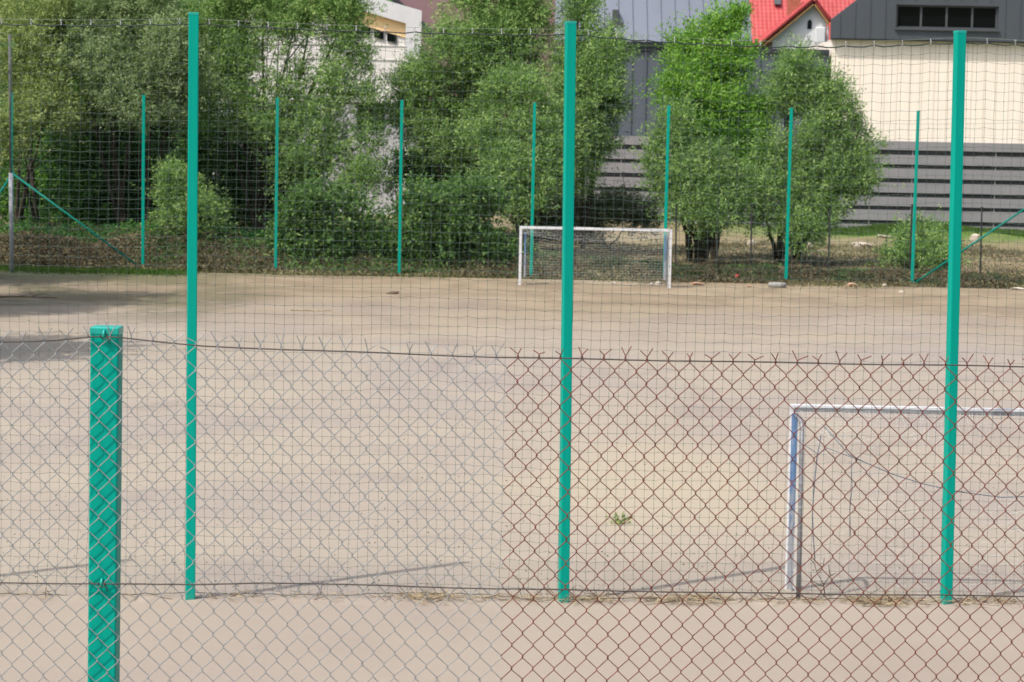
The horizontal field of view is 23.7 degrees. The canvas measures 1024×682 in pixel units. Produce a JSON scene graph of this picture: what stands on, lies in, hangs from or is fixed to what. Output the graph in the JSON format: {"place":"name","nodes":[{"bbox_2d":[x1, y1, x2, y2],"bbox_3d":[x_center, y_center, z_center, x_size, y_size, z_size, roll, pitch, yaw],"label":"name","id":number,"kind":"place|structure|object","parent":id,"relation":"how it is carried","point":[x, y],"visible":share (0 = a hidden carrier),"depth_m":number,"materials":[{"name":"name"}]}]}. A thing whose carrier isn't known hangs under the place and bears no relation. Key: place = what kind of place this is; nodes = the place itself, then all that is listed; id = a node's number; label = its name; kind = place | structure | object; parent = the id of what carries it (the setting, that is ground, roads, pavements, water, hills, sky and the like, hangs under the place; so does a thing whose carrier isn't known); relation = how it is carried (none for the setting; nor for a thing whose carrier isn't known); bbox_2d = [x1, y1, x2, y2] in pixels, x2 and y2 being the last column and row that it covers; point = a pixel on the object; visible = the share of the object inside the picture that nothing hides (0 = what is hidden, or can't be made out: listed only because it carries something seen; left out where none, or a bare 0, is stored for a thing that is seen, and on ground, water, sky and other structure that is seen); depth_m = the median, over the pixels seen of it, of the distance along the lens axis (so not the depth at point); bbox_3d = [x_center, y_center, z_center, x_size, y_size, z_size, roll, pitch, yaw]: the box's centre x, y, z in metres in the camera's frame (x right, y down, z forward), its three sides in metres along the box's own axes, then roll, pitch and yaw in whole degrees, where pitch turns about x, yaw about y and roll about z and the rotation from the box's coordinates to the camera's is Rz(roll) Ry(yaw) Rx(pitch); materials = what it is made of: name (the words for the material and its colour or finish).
{"place":"outdoors","nodes":[
{"label":"outdoors","id":0,"kind":"place"},
{"bbox_2d":[0,197,1023,681],"bbox_3d":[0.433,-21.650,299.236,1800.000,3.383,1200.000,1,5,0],"label":"ground","id":1,"kind":"structure","parent":0,"point":[98,295],"depth_m":36.59,"materials":[{"name":"beige sand"}]},
{"bbox_2d":[0,41,16,46],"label":"roadside tree","id":2,"kind":"object","parent":1,"relation":"on","point":[10,42],"visible":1,"depth_m":67.70,"materials":[{"name":"green plant"}]},
{"bbox_2d":[8,34,13,272],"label":"lamp pole","id":3,"kind":"object","parent":1,"relation":"on","point":[11,190],"visible":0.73,"depth_m":83.80,"materials":[{"name":"grey metal"}]},
{"bbox_2d":[11,92,12,170],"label":"fence post","id":4,"kind":"object","parent":1,"relation":"on","point":[12,128],"visible":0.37,"depth_m":86.65,"materials":[{"name":"green metal"}]},
{"bbox_2d":[0,178,8,192],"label":"brace","id":5,"kind":"object","parent":4,"relation":"attached to","point":[4,185],"depth_m":86.40,"materials":[{"name":"green paint"}]},
{"bbox_2d":[12,171,138,265],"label":"brace","id":6,"kind":"object","parent":4,"relation":"attached to","point":[76,220],"visible":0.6,"depth_m":86.85,"materials":[{"name":"green paint"}]},
{"bbox_2d":[0,293,56,297],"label":"dead branch","id":7,"kind":"object","parent":1,"relation":"on","point":[34,296],"visible":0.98,"depth_m":71.64,"materials":[{"name":"brown wood"}]},
{"bbox_2d":[0,0,108,223],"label":"willow tree","id":8,"kind":"object","parent":1,"relation":"on","point":[13,11],"visible":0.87,"depth_m":91.92,"materials":[{"name":"green plant"}]},
{"bbox_2d":[0,80,172,226],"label":"broadleaf shrub","id":9,"kind":"object","parent":1,"relation":"on","point":[58,165],"visible":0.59,"depth_m":95.94,"materials":[{"name":"green plant"}]},
{"bbox_2d":[0,249,197,276],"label":"grass","id":10,"kind":"structure","parent":1,"relation":"on","point":[90,270],"depth_m":84.95,"materials":[{"name":"green plant"}]},
{"bbox_2d":[88,325,122,681],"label":"fence post","id":11,"kind":"object","parent":1,"relation":"on","point":[109,493],"visible":0.99,"depth_m":8.60,"materials":[{"name":"teal metal"}]},
{"bbox_2d":[0,321,507,681],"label":"wire mesh","id":12,"kind":"object","parent":11,"relation":"attached to","point":[461,465],"visible":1,"depth_m":8.58,"materials":[{"name":"grey metal"}]},
{"bbox_2d":[0,582,1023,596],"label":"tension wire","id":13,"kind":"object","parent":11,"relation":"attached to","point":[513,588],"visible":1,"depth_m":8.60,"materials":[{"name":"metal"}]},
{"bbox_2d":[0,336,1023,367],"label":"tension wire","id":14,"kind":"object","parent":11,"relation":"attached to","point":[510,357],"visible":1,"depth_m":8.53,"materials":[{"name":"metal"}]},
{"bbox_2d":[0,0,268,216],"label":"background tree","id":15,"kind":"object","parent":1,"relation":"on","point":[157,139],"visible":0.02,"depth_m":110.92,"materials":[{"name":"green plant"}]},
{"bbox_2d":[32,0,239,225],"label":"willow tree","id":16,"kind":"object","parent":1,"relation":"on","point":[108,12],"visible":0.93,"depth_m":92.59,"materials":[{"name":"green plant"}]},
{"bbox_2d":[141,95,145,264],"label":"fence post","id":17,"kind":"object","parent":1,"relation":"on","point":[143,191],"visible":0.76,"depth_m":86.81,"materials":[{"name":"green metal"}]},
{"bbox_2d":[13,103,1023,281],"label":"net","id":18,"kind":"object","parent":17,"relation":"attached to","point":[354,174],"visible":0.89,"depth_m":86.95,"materials":[{"name":"metal"}]},
{"bbox_2d":[0,217,346,250],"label":"ground ivy","id":19,"kind":"object","parent":1,"relation":"on","point":[112,228],"visible":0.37,"depth_m":91.28,"materials":[{"name":"green plant"}]},
{"bbox_2d":[130,146,237,240],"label":"willow shrub","id":20,"kind":"object","parent":1,"relation":"on","point":[180,190],"visible":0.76,"depth_m":89.89,"materials":[{"name":"green plant"}]},
{"bbox_2d":[185,12,198,599],"bbox_3d":[-3.389,-0.210,25.819,0.109,6.484,0.109,0,5,-7],"label":"fence post","id":21,"kind":"object","parent":1,"relation":"on","point":[193,65],"visible":0.77,"depth_m":25.74,"materials":[{"name":"teal metal"}]},
{"bbox_2d":[0,18,1023,601],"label":"ball net","id":22,"kind":"object","parent":21,"relation":"hanging from","point":[440,232],"visible":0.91,"depth_m":26.11,"materials":[{"name":"metal"}]},
{"bbox_2d":[156,109,331,228],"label":"broadleaf shrub","id":23,"kind":"object","parent":1,"relation":"on","point":[229,174],"visible":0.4,"depth_m":97.94,"materials":[{"name":"green plant"}]},
{"bbox_2d":[274,98,278,266],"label":"fence post","id":24,"kind":"object","parent":1,"relation":"on","point":[276,192],"visible":0.73,"depth_m":86.81,"materials":[{"name":"green metal"}]},
{"bbox_2d":[162,0,408,230],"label":"willow tree","id":25,"kind":"object","parent":1,"relation":"on","point":[306,14],"visible":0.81,"depth_m":95.25,"materials":[{"name":"green plant"}]},
{"bbox_2d":[189,0,421,214],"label":"white building","id":26,"kind":"structure","parent":1,"relation":"on","point":[395,17],"depth_m":125.71,"materials":[{"name":"paint"}]},
{"bbox_2d":[374,29,383,39],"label":"window","id":27,"kind":"structure","parent":26,"relation":"in","point":[381,35],"depth_m":125.55,"materials":[{"name":"black glass"}]},
{"bbox_2d":[387,33,396,43],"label":"window","id":28,"kind":"structure","parent":26,"relation":"in","point":[393,38],"depth_m":125.55,"materials":[{"name":"black glass"}]},
{"bbox_2d":[290,309,330,310],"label":"dry stick","id":29,"kind":"object","parent":1,"relation":"on","point":[306,310],"visible":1,"depth_m":68.64,"materials":[{"name":"wood"}]},
{"bbox_2d":[239,160,427,265],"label":"bramble shrub","id":30,"kind":"object","parent":1,"relation":"on","point":[362,226],"visible":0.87,"depth_m":88.53,"materials":[{"name":"green plant"}]},
{"bbox_2d":[398,100,403,272],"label":"fence post","id":31,"kind":"object","parent":1,"relation":"on","point":[400,185],"visible":0.79,"depth_m":86.80,"materials":[{"name":"green metal"}]},
{"bbox_2d":[198,266,624,281],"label":"grass","id":32,"kind":"structure","parent":1,"relation":"on","point":[416,274],"depth_m":86.17,"materials":[{"name":"plant"}]},
{"bbox_2d":[373,139,526,227],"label":"broadleaf shrub","id":33,"kind":"object","parent":1,"relation":"on","point":[406,169],"visible":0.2,"depth_m":100.08,"materials":[{"name":"green plant"}]},
{"bbox_2d":[361,158,540,271],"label":"ivy shrub","id":34,"kind":"object","parent":1,"relation":"on","point":[438,197],"visible":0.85,"depth_m":88.31,"materials":[{"name":"green plant"}]},
{"bbox_2d":[369,0,581,197],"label":"willow tree","id":35,"kind":"object","parent":1,"relation":"on","point":[513,17],"visible":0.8,"depth_m":96.56,"materials":[{"name":"green plant"}]},
{"bbox_2d":[387,0,564,192],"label":"barn","id":36,"kind":"structure","parent":1,"relation":"on","point":[424,7],"depth_m":173.66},
{"bbox_2d":[0,280,1021,599],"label":"grit","id":37,"kind":"object","parent":1,"relation":"on","point":[506,480],"visible":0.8,"depth_m":33.99,"materials":[{"name":"grey stone"}]},
{"bbox_2d":[0,230,1023,288],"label":"dry brush","id":38,"kind":"object","parent":1,"relation":"on","point":[217,262],"visible":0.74,"depth_m":87.74,"materials":[{"name":"brown plant"}]},
{"bbox_2d":[0,593,1023,608],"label":"soil ridge","id":39,"kind":"structure","parent":1,"relation":"on","point":[276,600],"depth_m":26.23,"materials":[{"name":"beige soil"}]},
{"bbox_2d":[0,576,1022,606],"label":"straw","id":40,"kind":"object","parent":39,"relation":"on","point":[419,595],"visible":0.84,"depth_m":26.45,"materials":[{"name":"beige plant"}]},
{"bbox_2d":[0,212,1023,281],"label":"dry twigs","id":41,"kind":"object","parent":1,"relation":"on","point":[678,268],"visible":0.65,"depth_m":88.22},
{"bbox_2d":[446,55,598,245],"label":"willow tree","id":42,"kind":"object","parent":1,"relation":"on","point":[519,176],"visible":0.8,"depth_m":92.12,"materials":[{"name":"green plant"}]},
{"bbox_2d":[529,103,535,275],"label":"fence post","id":43,"kind":"object","parent":1,"relation":"on","point":[533,175],"visible":0.79,"depth_m":86.79,"materials":[{"name":"green metal"}]},
{"bbox_2d":[558,21,576,601],"bbox_3d":[0.588,-0.155,26.111,0.109,6.484,0.109,0,5,-13],"label":"fence post","id":44,"kind":"object","parent":1,"relation":"on","point":[568,219],"visible":0.77,"depth_m":26.04,"materials":[{"name":"green metal"}]},
{"bbox_2d":[123,229,1021,280],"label":"bramble","id":45,"kind":"object","parent":1,"relation":"on","point":[160,258],"visible":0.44,"depth_m":88.38,"materials":[{"name":"green plant"}]},
{"bbox_2d":[501,172,673,248],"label":"dark shrub","id":46,"kind":"object","parent":1,"relation":"on","point":[613,201],"visible":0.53,"depth_m":99.89,"materials":[{"name":"green plant"}]},
{"bbox_2d":[532,0,657,249],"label":"willow tree","id":47,"kind":"object","parent":1,"relation":"on","point":[584,67],"visible":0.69,"depth_m":95.09,"materials":[{"name":"green plant"}]},
{"bbox_2d":[518,226,671,287],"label":"football goal","id":48,"kind":"object","parent":1,"relation":"on","point":[666,269],"visible":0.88,"depth_m":82.99,"materials":[{"name":"white paint"}]},
{"bbox_2d":[606,511,632,524],"bbox_3d":[1.380,2.332,31.805,0.396,0.247,0.253,-2,5,-30],"label":"weed","id":49,"kind":"object","parent":1,"relation":"on","point":[620,520],"visible":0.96,"depth_m":31.80,"materials":[{"name":"green plant"}]},
{"bbox_2d":[231,268,1016,288],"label":"weeds","id":50,"kind":"object","parent":1,"relation":"on","point":[797,282],"visible":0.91,"depth_m":85.95,"materials":[{"name":"green plant"}]},
{"bbox_2d":[663,105,669,266],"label":"fence post","id":51,"kind":"object","parent":1,"relation":"on","point":[667,168],"visible":0.78,"depth_m":86.75,"materials":[{"name":"green metal"}]},
{"bbox_2d":[675,204,677,262],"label":"old post","id":52,"kind":"object","parent":1,"relation":"on","point":[675,231],"visible":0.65,"depth_m":89.44,"materials":[{"name":"metal"}]},
{"bbox_2d":[690,282,704,284],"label":"brick rubble","id":53,"kind":"object","parent":1,"relation":"on","point":[696,283],"visible":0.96,"depth_m":84.61,"materials":[{"name":"beige stone"}]},
{"bbox_2d":[627,75,771,262],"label":"willow tree","id":54,"kind":"object","parent":1,"relation":"on","point":[709,187],"visible":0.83,"depth_m":90.77,"materials":[{"name":"green plant"}]},
{"bbox_2d":[631,0,787,259],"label":"locust tree","id":55,"kind":"object","parent":1,"relation":"on","point":[717,24],"visible":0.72,"depth_m":94.01,"materials":[{"name":"green plant"}]},
{"bbox_2d":[716,198,719,261],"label":"old post","id":56,"kind":"object","parent":1,"relation":"on","point":[717,233],"visible":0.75,"depth_m":89.46,"materials":[{"name":"metal"}]},
{"bbox_2d":[750,204,752,266],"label":"old post","id":57,"kind":"object","parent":1,"relation":"on","point":[751,232],"visible":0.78,"depth_m":89.45,"materials":[{"name":"metal"}]},
{"bbox_2d":[482,226,1023,275],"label":"dry grass","id":58,"kind":"structure","parent":1,"relation":"on","point":[762,244],"depth_m":98.42,"materials":[{"name":"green plant"}]},
{"bbox_2d":[768,282,785,287],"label":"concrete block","id":59,"kind":"object","parent":1,"relation":"on","point":[779,285],"visible":0.94,"depth_m":84.15,"materials":[{"name":"concrete"}]},
{"bbox_2d":[549,0,1023,229],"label":"sports hall","id":60,"kind":"structure","parent":1,"relation":"on","point":[870,22],"depth_m":137.50,"materials":[{"name":"paint"}]},
{"bbox_2d":[895,5,998,31],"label":"window","id":61,"kind":"structure","parent":60,"relation":"in","point":[908,17],"depth_m":136.85,"materials":[{"name":"black glass"}]},
{"bbox_2d":[784,108,792,279],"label":"fence post","id":62,"kind":"object","parent":1,"relation":"on","point":[788,191],"visible":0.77,"depth_m":86.80,"materials":[{"name":"green metal"}]},
{"bbox_2d":[749,0,855,48],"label":"house","id":63,"kind":"structure","parent":1,"relation":"on","point":[776,21],"depth_m":167.88,"materials":[{"name":"red tile"}]},
{"bbox_2d":[807,20,811,28],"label":"arched window","id":64,"kind":"structure","parent":63,"relation":"in","point":[809,25],"depth_m":167.10,"materials":[{"name":"black glass"}]},
{"bbox_2d":[594,255,1023,287],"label":"bramble","id":65,"kind":"object","parent":1,"relation":"on","point":[682,268],"visible":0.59,"depth_m":88.45,"materials":[{"name":"green plant"}]},
{"bbox_2d":[733,30,903,263],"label":"willow tree","id":66,"kind":"object","parent":1,"relation":"on","point":[786,88],"visible":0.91,"depth_m":92.46,"materials":[{"name":"green plant"}]},
{"bbox_2d":[808,557,835,592],"bbox_3d":[3.441,2.613,27.075,0.323,0.423,0.033,1,5,0],"label":"dead weed","id":67,"kind":"object","parent":1,"relation":"on","point":[819,576],"visible":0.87,"depth_m":27.07,"materials":[{"name":"beige plant"}]},
{"bbox_2d":[828,209,830,268],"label":"old post","id":68,"kind":"object","parent":1,"relation":"on","point":[828,239],"visible":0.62,"depth_m":89.46,"materials":[{"name":"metal"}]},
{"bbox_2d":[846,283,857,286],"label":"brick rubble","id":69,"kind":"object","parent":1,"relation":"on","point":[852,284],"visible":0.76,"depth_m":85.41,"materials":[{"name":"beige stone"}]},
{"bbox_2d":[851,242,871,247],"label":"stone","id":70,"kind":"object","parent":1,"relation":"on","point":[852,243],"visible":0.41,"depth_m":111.84,"materials":[{"name":"beige stone"}]},
{"bbox_2d":[785,404,1023,603],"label":"football goal","id":71,"kind":"object","parent":1,"relation":"on","point":[791,498],"visible":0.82,"depth_m":27.14,"materials":[{"name":"white paint"}]},
{"bbox_2d":[909,204,912,269],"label":"old post","id":72,"kind":"object","parent":1,"relation":"on","point":[910,237],"visible":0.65,"depth_m":89.44,"materials":[{"name":"metal"}]},
{"bbox_2d":[911,110,919,282],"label":"fence post","id":73,"kind":"object","parent":1,"relation":"on","point":[915,192],"visible":0.78,"depth_m":86.80,"materials":[{"name":"green metal"}]},
{"bbox_2d":[860,204,985,270],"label":"round shrub","id":74,"kind":"object","parent":1,"relation":"on","point":[930,253],"visible":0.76,"depth_m":90.53,"materials":[{"name":"green plant"}]},
{"bbox_2d":[823,222,1023,240],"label":"grass","id":75,"kind":"structure","parent":1,"relation":"on","point":[881,227],"depth_m":131.16,"materials":[{"name":"green plant"}]},
{"bbox_2d":[940,30,966,604],"bbox_3d":[4.776,-0.097,26.419,0.109,6.484,0.109,-1,5,-15],"label":"fence post","id":76,"kind":"object","parent":1,"relation":"on","point":[956,187],"visible":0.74,"depth_m":26.35,"materials":[{"name":"green metal"}]},
{"bbox_2d":[970,234,979,242],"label":"stone","id":77,"kind":"object","parent":1,"relation":"on","point":[972,239],"visible":0.69,"depth_m":119.86,"materials":[{"name":"beige stone"}]},
{"bbox_2d":[979,207,982,272],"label":"old post","id":78,"kind":"object","parent":1,"relation":"on","point":[981,242],"visible":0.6,"depth_m":89.47,"materials":[{"name":"metal"}]},
{"bbox_2d":[1010,287,1023,289],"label":"stone","id":79,"kind":"object","parent":1,"relation":"on","point":[1015,288],"visible":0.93,"depth_m":85.83,"materials":[{"name":"beige stone"}]},
{"bbox_3d":[2.549,1.059,8.664,0.103,1.908,0.126,1,5,0],"label":"mesh fence post","id":80,"kind":"object","parent":1,"relation":"on","visible":0},
{"bbox_2d":[500,346,1023,681],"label":"wire mesh","id":81,"kind":"object","parent":80,"relation":"attached to","point":[823,495],"visible":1,"depth_m":8.58,"materials":[{"name":"metal"}]},
{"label":"fence post","id":82,"kind":"object","parent":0,"visible":0},
{"bbox_2d":[914,208,1023,282],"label":"brace","id":83,"kind":"object","parent":82,"relation":"attached to","point":[970,245],"visible":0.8,"depth_m":86.86,"materials":[{"name":"green paint"}]}
]}

